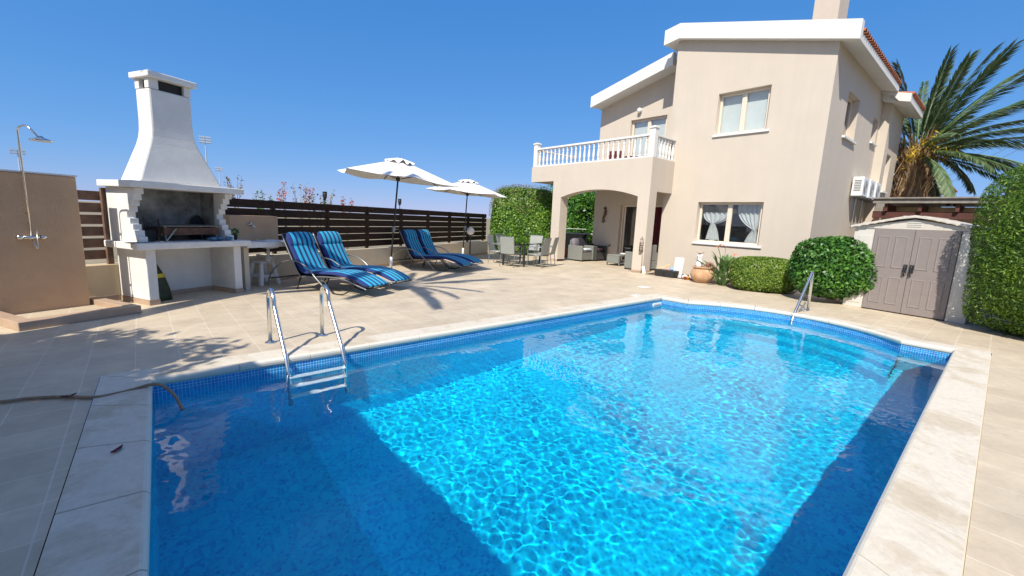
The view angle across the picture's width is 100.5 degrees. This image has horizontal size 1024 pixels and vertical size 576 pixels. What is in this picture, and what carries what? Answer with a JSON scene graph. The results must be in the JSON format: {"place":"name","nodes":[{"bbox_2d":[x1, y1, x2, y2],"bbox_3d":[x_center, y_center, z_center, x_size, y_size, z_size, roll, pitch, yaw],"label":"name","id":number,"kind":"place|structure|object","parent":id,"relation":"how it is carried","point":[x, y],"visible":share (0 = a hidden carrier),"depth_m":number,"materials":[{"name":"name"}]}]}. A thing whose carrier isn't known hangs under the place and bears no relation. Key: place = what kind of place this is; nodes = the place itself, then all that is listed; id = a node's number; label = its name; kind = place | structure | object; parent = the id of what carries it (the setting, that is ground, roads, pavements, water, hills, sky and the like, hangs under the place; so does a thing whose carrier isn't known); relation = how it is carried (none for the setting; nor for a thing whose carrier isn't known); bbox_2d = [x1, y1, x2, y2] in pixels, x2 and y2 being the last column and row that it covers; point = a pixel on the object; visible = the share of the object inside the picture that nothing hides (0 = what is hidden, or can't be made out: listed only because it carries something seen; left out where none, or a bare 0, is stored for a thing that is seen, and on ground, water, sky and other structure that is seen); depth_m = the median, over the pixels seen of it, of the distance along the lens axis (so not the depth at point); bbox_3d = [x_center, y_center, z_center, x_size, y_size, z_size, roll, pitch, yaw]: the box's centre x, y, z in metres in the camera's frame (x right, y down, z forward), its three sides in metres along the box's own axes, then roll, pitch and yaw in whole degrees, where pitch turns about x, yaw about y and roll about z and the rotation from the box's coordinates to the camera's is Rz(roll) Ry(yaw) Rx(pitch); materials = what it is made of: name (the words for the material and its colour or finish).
{"place":"outdoors","nodes":[
{"label":"outdoors","id":0,"kind":"place"},
{"bbox_2d":[0,254,1023,575],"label":"patio","id":1,"kind":"structure","parent":0,"point":[38,442],"depth_m":4.99,"materials":[{"name":"tile"}]},
{"bbox_2d":[0,296,141,330],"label":"shower tray","id":2,"kind":"object","parent":1,"relation":"on","point":[99,308],"visible":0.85,"depth_m":5.39,"materials":[{"name":"stone"}]},
{"bbox_2d":[0,383,183,408],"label":"garden hose","id":3,"kind":"object","parent":1,"relation":"on","point":[173,394],"visible":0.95,"depth_m":3.24,"materials":[{"name":"rubber"}]},
{"bbox_2d":[156,263,172,300],"bbox_3d":[-5.503,-0.148,6.628,0.213,0.680,0.304,5,10,16],"label":"charcoal sack","id":4,"kind":"object","parent":1,"relation":"on","point":[165,293],"visible":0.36,"depth_m":6.65,"materials":[{"name":"paper"}]},
{"bbox_2d":[96,69,250,305],"bbox_3d":[-5.297,-1.526,6.780,0.870,3.374,1.690,6,10,23],"label":"barbecue","id":5,"kind":"object","parent":1,"relation":"on","point":[168,176],"visible":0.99,"depth_m":6.54,"materials":[{"name":"concrete"}]},
{"bbox_2d":[143,217,156,241],"bbox_3d":[-5.504,-0.884,6.396,0.200,0.362,0.160,6,10,23],"label":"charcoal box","id":6,"kind":"object","parent":5,"relation":"on","point":[150,235],"visible":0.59,"depth_m":6.38,"materials":[{"name":"metal"}]},
{"bbox_2d":[143,219,221,241],"bbox_3d":[-5.303,-0.943,6.886,0.510,0.340,0.893,6,10,23],"label":"charcoal grill","id":7,"kind":"object","parent":5,"relation":"on","point":[183,229],"visible":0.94,"depth_m":6.74,"materials":[{"name":"metal"}]},
{"bbox_2d":[190,215,205,238],"bbox_3d":[-5.372,-1.041,7.284,0.046,0.400,0.240,6,10,23],"label":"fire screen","id":8,"kind":"object","parent":5,"relation":"on","point":[196,219],"visible":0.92,"depth_m":7.27,"materials":[{"name":"metal"}]},
{"bbox_2d":[207,237,232,240],"bbox_3d":[-4.886,-0.824,7.129,0.187,0.074,0.401,6,10,23],"label":"crumpled cloth","id":9,"kind":"object","parent":5,"relation":"on","point":[218,238],"visible":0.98,"depth_m":7.06,"materials":[{"name":"blue fabric"}]},
{"bbox_2d":[230,228,239,239],"bbox_3d":[-4.881,-0.958,7.480,0.170,0.217,0.176,6,10,23],"label":"succulent pot","id":10,"kind":"object","parent":5,"relation":"on","point":[234,233],"visible":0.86,"depth_m":7.46,"materials":[{"name":"green plant"}]},
{"bbox_2d":[223,215,284,289],"bbox_3d":[-4.854,-0.711,8.227,0.660,1.345,1.000,6,10,23],"label":"outdoor sink","id":11,"kind":"object","parent":1,"relation":"on","point":[259,231],"visible":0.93,"depth_m":8.07,"materials":[{"name":"beige concrete"}]},
{"bbox_2d":[249,260,280,285],"bbox_3d":[-4.970,-0.311,8.499,0.447,0.460,0.447,6,10,23],"label":"plastic stool","id":12,"kind":"object","parent":1,"relation":"on","point":[262,275],"visible":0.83,"depth_m":8.40,"materials":[{"name":"white plastic"}]},
{"bbox_2d":[267,232,389,294],"bbox_3d":[-3.507,-0.493,8.133,2.433,1.075,0.781,6,10,23],"label":"sun lounger","id":13,"kind":"object","parent":1,"relation":"on","point":[305,257],"visible":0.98,"depth_m":8.09,"materials":[{"name":"blue fabric"}]},
{"bbox_2d":[299,231,411,288],"bbox_3d":[-3.264,-0.605,8.891,2.433,1.075,0.782,6,10,23],"label":"sun lounger","id":14,"kind":"object","parent":1,"relation":"on","point":[329,244],"visible":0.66,"depth_m":8.85,"materials":[{"name":"blue fabric"}]},
{"bbox_2d":[338,157,458,267],"bbox_3d":[-2.822,-1.764,10.532,2.838,2.867,2.938,-5,12,-41],"label":"parasol","id":15,"kind":"object","parent":1,"relation":"on","point":[399,169],"visible":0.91,"depth_m":10.19,"materials":[{"name":"fabric"}]},
{"bbox_2d":[389,229,472,270],"bbox_3d":[-2.312,-1.086,12.123,2.433,1.075,0.781,6,10,21],"label":"sun lounger","id":16,"kind":"object","parent":1,"relation":"on","point":[412,244],"visible":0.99,"depth_m":12.05,"materials":[{"name":"blue fabric"}]},
{"bbox_2d":[405,229,482,267],"bbox_3d":[-2.056,-1.185,12.811,2.433,1.075,0.781,6,10,21],"label":"sun lounger","id":17,"kind":"object","parent":1,"relation":"on","point":[424,237],"visible":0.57,"depth_m":12.76,"materials":[{"name":"blue fabric"}]},
{"bbox_2d":[425,179,507,253],"bbox_3d":[-1.564,-2.343,14.690,2.527,2.792,2.834,-5,12,-41],"label":"parasol","id":18,"kind":"object","parent":1,"relation":"on","point":[467,187],"visible":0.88,"depth_m":14.35,"materials":[{"name":"fabric"}]},
{"bbox_2d":[467,227,473,254],"bbox_3d":[-1.561,-1.697,15.892,0.287,1.135,0.290,6,10,23],"label":"globe lamp","id":19,"kind":"object","parent":1,"relation":"on","point":[470,231],"visible":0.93,"depth_m":15.76,"materials":[{"name":"glass"}]},
{"bbox_2d":[487,234,507,262],"bbox_3d":[-0.493,-1.315,14.363,0.618,0.967,0.567,6,10,20],"label":"wicker chair","id":20,"kind":"object","parent":1,"relation":"on","point":[490,240],"visible":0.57,"depth_m":14.32,"materials":[{"name":"grey wicker"}]},
{"bbox_2d":[496,234,517,262],"bbox_3d":[-0.200,-1.405,15.000,0.618,0.967,0.567,8,10,28],"label":"wicker chair","id":21,"kind":"object","parent":1,"relation":"on","point":[497,239],"visible":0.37,"depth_m":14.94,"materials":[{"name":"grey wicker"}]},
{"bbox_2d":[499,236,521,267],"bbox_3d":[-0.054,-1.154,13.491,0.567,0.967,0.618,7,10,25],"label":"wicker chair","id":22,"kind":"object","parent":1,"relation":"on","point":[507,246],"visible":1,"depth_m":13.25,"materials":[{"name":"grey metal"}]},
{"bbox_2d":[35,293,991,575],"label":"swimming pool","id":23,"kind":"structure","parent":1,"relation":"in","point":[919,523],"depth_m":2.76,"materials":[{"name":"tile"}]},
{"bbox_2d":[111,444,122,452],"bbox_3d":[-2.371,0.968,2.554,0.033,0.022,0.085,2,9,-3],"label":"dead leaf","id":24,"kind":"object","parent":23,"relation":"on","point":[117,448],"visible":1,"depth_m":2.56,"materials":[{"name":"plant"}]},
{"bbox_2d":[265,284,346,374],"bbox_3d":[-2.277,0.790,4.732,0.670,1.571,0.866,-5,12,-41],"label":"pool ladder","id":25,"kind":"object","parent":23,"relation":"attached to","point":[270,294],"visible":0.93,"depth_m":4.72,"materials":[{"name":"metal"}]},
{"bbox_2d":[149,304,948,575],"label":"water","id":26,"kind":"structure","parent":23,"relation":"in","point":[660,440],"depth_m":3.00,"materials":[{"name":"blue liquid"}]},
{"bbox_2d":[790,271,813,321],"bbox_3d":[5.457,0.382,8.028,0.892,1.370,0.095,-5,12,-41],"label":"grab rail","id":27,"kind":"object","parent":23,"relation":"attached to","point":[810,278],"visible":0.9,"depth_m":8.10,"materials":[{"name":"metal"}]},
{"bbox_2d":[489,183,552,255],"bbox_3d":[0.464,-2.974,18.364,3.039,3.097,1.680,3,9,4],"label":"leafy hedge","id":28,"kind":"object","parent":1,"relation":"on","point":[520,213],"visible":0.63,"depth_m":17.76,"materials":[{"name":"green plant"}]},
{"bbox_2d":[502,241,541,266],"bbox_3d":[0.349,-1.162,14.377,0.840,0.732,1.400,7,10,25],"label":"garden table","id":29,"kind":"object","parent":1,"relation":"on","point":[520,243],"visible":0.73,"depth_m":13.97,"materials":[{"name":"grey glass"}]},
{"bbox_2d":[522,235,542,262],"bbox_3d":[0.749,-1.405,15.265,0.567,0.967,0.618,7,10,25],"label":"wicker chair","id":30,"kind":"object","parent":1,"relation":"on","point":[537,238],"visible":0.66,"depth_m":15.41,"materials":[{"name":"grey wicker"}]},
{"bbox_2d":[526,238,551,268],"bbox_3d":[0.872,-1.145,13.689,0.618,0.967,0.567,8,10,28],"label":"wicker chair","id":31,"kind":"object","parent":1,"relation":"on","point":[546,246],"visible":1,"depth_m":13.56,"materials":[{"name":"grey wicker"}]},
{"bbox_2d":[536,237,558,266],"bbox_3d":[1.193,-1.228,14.291,0.618,0.967,0.567,6,10,20],"label":"wicker chair","id":32,"kind":"object","parent":1,"relation":"on","point":[554,246],"visible":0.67,"depth_m":14.19,"materials":[{"name":"grey wicker"}]},
{"bbox_2d":[548,247,567,256],"bbox_3d":[2.046,-1.500,18.131,1.000,0.450,0.200,3,9,4],"label":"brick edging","id":33,"kind":"object","parent":1,"relation":"on","point":[566,253],"depth_m":18.02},
{"bbox_2d":[567,240,593,261],"bbox_3d":[2.725,-1.483,16.806,0.740,0.800,0.720,-5,12,-41],"label":"rattan armchair","id":34,"kind":"object","parent":1,"relation":"on","point":[575,252],"visible":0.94,"depth_m":16.61,"materials":[{"name":"wicker"}]},
{"bbox_2d":[571,238,578,245],"bbox_3d":[2.492,-1.794,16.781,0.200,0.340,0.420,-8,1,38],"label":"mauve cushion","id":35,"kind":"object","parent":34,"relation":"on","point":[574,241],"visible":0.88,"depth_m":16.65,"materials":[{"name":"purple fabric"}]},
{"bbox_2d":[578,238,585,245],"bbox_3d":[2.796,-1.807,17.072,0.440,0.420,0.160,-4,-1,-35],"label":"black cushion","id":36,"kind":"object","parent":34,"relation":"on","point":[582,241],"visible":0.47,"depth_m":16.98,"materials":[{"name":"fabric"}]},
{"bbox_2d":[586,243,606,260],"bbox_3d":[3.342,-1.458,17.260,0.700,0.660,0.720,-5,12,-41],"label":"rattan armchair","id":37,"kind":"object","parent":1,"relation":"on","point":[600,254],"visible":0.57,"depth_m":17.07,"materials":[{"name":"wicker"}]},
{"bbox_2d":[606,254,624,265],"bbox_3d":[3.939,-1.035,15.675,0.800,0.385,0.540,-6,13,-44],"label":"coffee table","id":38,"kind":"object","parent":1,"relation":"on","point":[613,258],"visible":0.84,"depth_m":15.40,"materials":[{"name":"grey wicker"}]},
{"bbox_2d":[624,245,657,268],"bbox_3d":[4.359,-1.046,14.371,0.840,0.860,0.720,-5,12,-41],"label":"rattan sofa","id":39,"kind":"object","parent":1,"relation":"on","point":[628,260],"visible":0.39,"depth_m":14.25,"materials":[{"name":"wicker"}]},
{"bbox_2d":[642,266,645,273],"bbox_3d":[4.118,-0.558,13.294,0.160,0.261,0.148,7,10,27],"label":"candle","id":40,"kind":"object","parent":1,"relation":"on","point":[643,270],"visible":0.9,"depth_m":13.25,"materials":[{"name":"beige wax"}]},
{"bbox_2d":[654,269,678,277],"bbox_3d":[4.622,-0.438,12.759,0.324,0.200,0.638,-5,12,-41],"label":"planter trough","id":41,"kind":"object","parent":1,"relation":"on","point":[666,273],"visible":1,"depth_m":12.62,"materials":[{"name":"black plastic"}]},
{"bbox_2d":[690,265,713,282],"bbox_3d":[5.259,-0.374,11.769,0.620,0.445,0.620,-5,12,-41],"label":"terracotta urn","id":42,"kind":"object","parent":1,"relation":"on","point":[700,275],"visible":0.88,"depth_m":11.54,"materials":[{"name":"ceramic"}]},
{"bbox_2d":[696,251,703,266],"bbox_3d":[5.179,-0.783,11.741,0.187,0.455,0.203,2,9,-3],"label":"owl ornament","id":43,"kind":"object","parent":42,"relation":"on","point":[699,263],"visible":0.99,"depth_m":11.70,"materials":[{"name":"white ceramic"}]},
{"bbox_2d":[702,262,715,269],"bbox_3d":[5.361,-0.621,11.564,0.329,0.222,0.314,0,9,-13],"label":"urn plant","id":44,"kind":"object","parent":42,"relation":"in","point":[709,266],"visible":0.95,"depth_m":11.51,"materials":[{"name":"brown plant"}]},
{"bbox_2d":[842,215,989,323],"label":"garden shed","id":45,"kind":"structure","parent":1,"relation":"on","point":[921,268],"depth_m":8.08,"materials":[{"name":"beige plastic"}]},
{"bbox_2d":[862,229,915,312],"bbox_3d":[7.451,-0.352,8.458,0.097,1.615,0.616,-3,11,-32],"label":"door","id":46,"kind":"structure","parent":45,"relation":"in","point":[892,248],"depth_m":8.43,"materials":[{"name":"beige plastic"}]},
{"bbox_2d":[900,230,961,319],"bbox_3d":[7.782,-0.253,7.936,0.097,1.615,0.618,-3,11,-32],"label":"door","id":47,"kind":"structure","parent":45,"relation":"in","point":[934,254],"depth_m":7.93,"materials":[{"name":"beige plastic"}]},
{"bbox_2d":[961,164,1023,335],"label":"tall hedge","id":48,"kind":"object","parent":1,"relation":"on","point":[999,287],"visible":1,"depth_m":6.69,"materials":[{"name":"green plant"}]},
{"bbox_2d":[0,0,1023,575],"label":"sky","id":49,"kind":"structure","parent":0,"point":[303,92],"materials":[{"name":"blue"}]},
{"bbox_2d":[78,201,986,312],"bbox_3d":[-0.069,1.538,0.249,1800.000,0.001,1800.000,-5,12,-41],"label":"ground","id":50,"kind":"structure","parent":0,"point":[99,261],"depth_m":27.38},
{"bbox_2d":[9,148,25,170],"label":"floodlight mast","id":51,"kind":"object","parent":50,"relation":"on","point":[12,150],"visible":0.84,"depth_m":192.01,"materials":[{"name":"metal"}]},
{"bbox_2d":[0,169,89,314],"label":"shower wall","id":52,"kind":"structure","parent":50,"relation":"on","point":[50,273],"depth_m":5.53,"materials":[{"name":"stone"}]},
{"bbox_2d":[16,124,52,248],"bbox_3d":[-5.877,-1.223,5.250,0.544,1.513,0.264,5,10,17],"label":"outdoor shower","id":53,"kind":"object","parent":52,"relation":"attached to","point":[37,139],"visible":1,"depth_m":5.29,"materials":[{"name":"silver metal"}]},
{"bbox_2d":[199,136,210,162],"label":"floodlight mast","id":54,"kind":"object","parent":50,"relation":"on","point":[205,141],"visible":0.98,"depth_m":204.32,"materials":[{"name":"metal"}]},
{"bbox_2d":[215,167,222,185],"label":"floodlight mast","id":55,"kind":"object","parent":50,"relation":"on","point":[219,169],"visible":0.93,"depth_m":265.70,"materials":[{"name":"metal"}]},
{"bbox_2d":[224,175,243,207],"bbox_3d":[-5.664,-1.253,8.809,0.338,2.158,0.441,6,10,23],"label":"flower spray","id":56,"kind":"object","parent":50,"relation":"on","point":[227,181],"visible":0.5,"depth_m":8.65,"materials":[{"name":"plant"}]},
{"bbox_2d":[251,189,273,253],"bbox_3d":[-5.475,-1.214,9.423,0.370,1.902,0.418,6,10,23],"label":"flower spray","id":57,"kind":"object","parent":50,"relation":"on","point":[260,199],"visible":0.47,"depth_m":9.23,"materials":[{"name":"red plant"}]},
{"bbox_2d":[277,182,288,252],"bbox_3d":[-5.314,-1.393,9.894,0.244,2.119,0.449,1,9,-12],"label":"flower spray","id":58,"kind":"object","parent":50,"relation":"on","point":[281,195],"visible":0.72,"depth_m":9.80,"materials":[{"name":"plant"}]},
{"bbox_2d":[86,241,487,300],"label":"boundary wall","id":59,"kind":"structure","parent":50,"relation":"on","point":[103,279],"depth_m":9.27,"materials":[{"name":"paint"}]},
{"bbox_2d":[77,187,114,263],"bbox_3d":[-6.220,-0.876,6.026,0.077,1.128,0.860,6,10,23],"label":"slat fence","id":60,"kind":"object","parent":59,"relation":"on","point":[107,253],"visible":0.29,"depth_m":6.26,"materials":[{"name":"brown wood"}]},
{"bbox_2d":[223,198,486,253],"bbox_3d":[-3.276,-1.841,12.930,0.102,1.108,10.894,6,10,23],"label":"slat fence","id":61,"kind":"object","parent":59,"relation":"on","point":[440,231],"visible":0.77,"depth_m":11.21,"materials":[{"name":"brown wood"}]},
{"bbox_2d":[322,191,326,201],"bbox_3d":[-4.454,-2.094,10.133,0.109,0.400,0.112,6,10,23],"label":"solar torch","id":62,"kind":"object","parent":61,"relation":"attached to","point":[324,193],"visible":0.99,"depth_m":10.08,"materials":[{"name":"black plastic"}]},
{"bbox_2d":[290,183,306,226],"bbox_3d":[-5.115,-1.455,10.323,0.399,2.121,0.333,-2,10,-25],"label":"flower spray","id":63,"kind":"object","parent":50,"relation":"on","point":[304,199],"visible":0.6,"depth_m":10.16,"materials":[{"name":"red plant"}]},
{"bbox_2d":[303,185,314,226],"bbox_3d":[-4.984,-1.487,10.495,0.222,2.140,0.480,1,9,-9],"label":"flower spray","id":64,"kind":"object","parent":50,"relation":"on","point":[309,197],"visible":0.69,"depth_m":10.43,"materials":[{"name":"plant"}]},
{"bbox_2d":[308,196,326,250],"bbox_3d":[-4.873,-1.393,10.741,0.420,1.887,0.308,1,9,-11],"label":"flower spray","id":65,"kind":"object","parent":50,"relation":"on","point":[323,202],"visible":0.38,"depth_m":10.65,"materials":[{"name":"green plant"}]},
{"bbox_2d":[317,190,334,203],"bbox_3d":[-4.769,-1.510,10.978,0.449,2.050,0.303,-5,12,-39],"label":"flower spray","id":66,"kind":"object","parent":50,"relation":"on","point":[328,196],"visible":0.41,"depth_m":10.86,"materials":[{"name":"plant"}]},
{"bbox_2d":[340,196,353,240],"bbox_3d":[-4.432,-1.519,11.585,0.302,1.905,0.456,6,10,23],"label":"flower spray","id":67,"kind":"object","parent":50,"relation":"on","point":[343,201],"visible":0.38,"depth_m":11.43,"materials":[{"name":"plant"}]},
{"bbox_2d":[541,185,572,214],"bbox_3d":[2.985,-5.086,29.616,3.979,4.662,4.899,-5,12,-41],"label":"garden tree","id":68,"kind":"object","parent":50,"relation":"on","point":[552,191],"visible":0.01,"depth_m":29.24,"materials":[{"name":"green plant"}]},
{"bbox_2d":[566,191,595,239],"bbox_3d":[3.873,-4.080,25.152,3.245,4.183,4.195,3,9,2],"label":"hedge","id":69,"kind":"object","parent":50,"relation":"on","point":[582,205],"visible":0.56,"depth_m":23.96,"materials":[{"name":"green plant"}]},
{"bbox_2d":[584,210,593,242],"bbox_3d":[5.198,-3.479,25.358,2.803,3.654,2.628,-5,12,-41],"label":"garden tree","id":70,"kind":"object","parent":50,"relation":"on","point":[589,240],"visible":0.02,"depth_m":24.94,"materials":[{"name":"green plant"}]},
{"bbox_2d":[648,273,798,293],"bbox_3d":[5.754,-0.157,12.148,1.870,0.040,4.130,-5,12,-41],"label":"garden bed","id":71,"kind":"object","parent":50,"relation":"on","point":[728,284],"visible":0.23,"depth_m":11.45,"materials":[{"name":"soil"}]},
{"bbox_2d":[673,257,684,277],"bbox_3d":[4.966,-0.614,12.703,0.100,0.596,0.281,-5,12,-41],"label":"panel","id":72,"kind":"object","parent":71,"relation":"on","point":[679,263],"visible":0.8,"depth_m":12.68,"materials":[{"name":"white"}]},
{"bbox_2d":[697,244,736,284],"bbox_3d":[5.704,-0.639,11.477,1.507,1.160,1.303,-5,12,-41],"label":"strelitzia","id":73,"kind":"object","parent":71,"relation":"on","point":[723,265],"visible":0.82,"depth_m":11.43,"materials":[{"name":"green plant"}]},
{"bbox_2d":[729,256,794,292],"bbox_3d":[6.262,-0.350,10.609,1.528,0.889,0.976,6,10,20],"label":"clipped hedge","id":74,"kind":"object","parent":71,"relation":"on","point":[759,273],"visible":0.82,"depth_m":10.30,"materials":[{"name":"green plant"}]},
{"bbox_2d":[786,235,877,300],"bbox_3d":[7.082,-0.437,9.293,1.798,1.426,1.364,6,10,19],"label":"round bush","id":75,"kind":"object","parent":71,"relation":"on","point":[836,265],"visible":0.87,"depth_m":8.91,"materials":[{"name":"green plant"}]},
{"bbox_2d":[531,0,925,279],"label":"villa","id":76,"kind":"object","parent":50,"relation":"on","point":[758,138],"visible":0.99,"depth_m":12.78,"materials":[{"name":"beige paint"}]},
{"bbox_2d":[602,206,606,222],"bbox_3d":[3.754,-2.973,17.245,0.100,0.650,0.242,-5,12,-41],"label":"seahorse","id":77,"kind":"object","parent":76,"relation":"attached to","point":[605,214],"visible":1,"depth_m":17.22,"materials":[{"name":"metal"}]},
{"bbox_2d":[609,151,621,158],"bbox_3d":[3.616,-4.402,15.227,0.440,1.020,0.450,7,10,26],"label":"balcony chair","id":78,"kind":"object","parent":76,"relation":"on","point":[615,155],"visible":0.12,"depth_m":15.33,"materials":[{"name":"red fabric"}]},
{"bbox_2d":[638,237,643,250],"bbox_3d":[4.063,-1.383,13.356,0.150,0.444,0.150,-5,12,-41],"label":"wire lantern","id":79,"kind":"object","parent":76,"relation":"hanging from","point":[640,247],"visible":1,"depth_m":13.34,"materials":[{"name":"metal"}]},
{"bbox_2d":[619,205,662,260],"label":"patio door","id":80,"kind":"structure","parent":76,"relation":"in","point":[628,221],"depth_m":16.95,"materials":[{"name":"wood"}]},
{"bbox_2d":[630,116,666,156],"bbox_3d":[5.370,-5.388,16.015,0.912,2.144,1.874,-5,12,-41],"label":"window","id":81,"kind":"structure","parent":76,"relation":"in","point":[640,127],"depth_m":15.87,"materials":[{"name":"white glass"}]},
{"bbox_2d":[692,202,763,248],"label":"window","id":82,"kind":"structure","parent":76,"relation":"in","point":[738,224],"depth_m":13.19,"materials":[{"name":"beige metal"}]},
{"bbox_2d":[712,86,771,136],"bbox_3d":[6.644,-5.013,12.180,0.310,1.226,1.544,-5,12,-41],"label":"window","id":83,"kind":"structure","parent":76,"relation":"in","point":[745,112],"depth_m":12.24,"materials":[{"name":"beige metal"}]},
{"bbox_2d":[842,98,856,144],"bbox_3d":[9.485,-4.776,12.047,1.374,1.219,0.330,-5,12,-41],"label":"window","id":84,"kind":"structure","parent":76,"relation":"in","point":[844,136],"depth_m":12.45,"materials":[{"name":"beige metal"}]},
{"bbox_2d":[849,177,869,225],"bbox_3d":[10.725,-2.660,13.209,0.898,1.460,0.329,-5,12,-41],"label":"air conditioner","id":85,"kind":"object","parent":76,"relation":"attached to","point":[859,188],"visible":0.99,"depth_m":12.89,"materials":[{"name":"grey metal"}]},
{"bbox_2d":[857,180,875,223],"bbox_3d":[11.443,-2.728,13.827,0.898,1.460,0.329,-5,12,-41],"label":"air conditioner","id":86,"kind":"object","parent":76,"relation":"attached to","point":[871,189],"visible":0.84,"depth_m":13.61,"materials":[{"name":"grey metal"}]},
{"bbox_2d":[863,182,880,201],"bbox_3d":[12.146,-2.794,14.432,0.898,1.460,0.329,-5,12,-41],"label":"air conditioner","id":87,"kind":"object","parent":76,"relation":"attached to","point":[877,189],"visible":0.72,"depth_m":14.13,"materials":[{"name":"grey metal"}]},
{"bbox_2d":[893,176,957,196],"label":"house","id":88,"kind":"structure","parent":50,"relation":"on","point":[955,190],"depth_m":29.70,"materials":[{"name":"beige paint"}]},
{"bbox_2d":[872,197,997,231],"bbox_3d":[14.712,-1.126,12.322,4.560,2.690,6.320,-5,12,-41],"label":"carport","id":89,"kind":"object","parent":50,"relation":"on","point":[963,210],"visible":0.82,"depth_m":12.62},
{"bbox_2d":[890,38,1023,206],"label":"date palm","id":90,"kind":"object","parent":50,"relation":"on","point":[918,170],"visible":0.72,"depth_m":14.80,"materials":[{"name":"green plant"}]},
{"bbox_2d":[565,228,592,247],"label":"timber store","id":91,"kind":"structure","parent":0,"point":[571,233],"depth_m":21.58,"materials":[{"name":"grey wood"}]}
]}

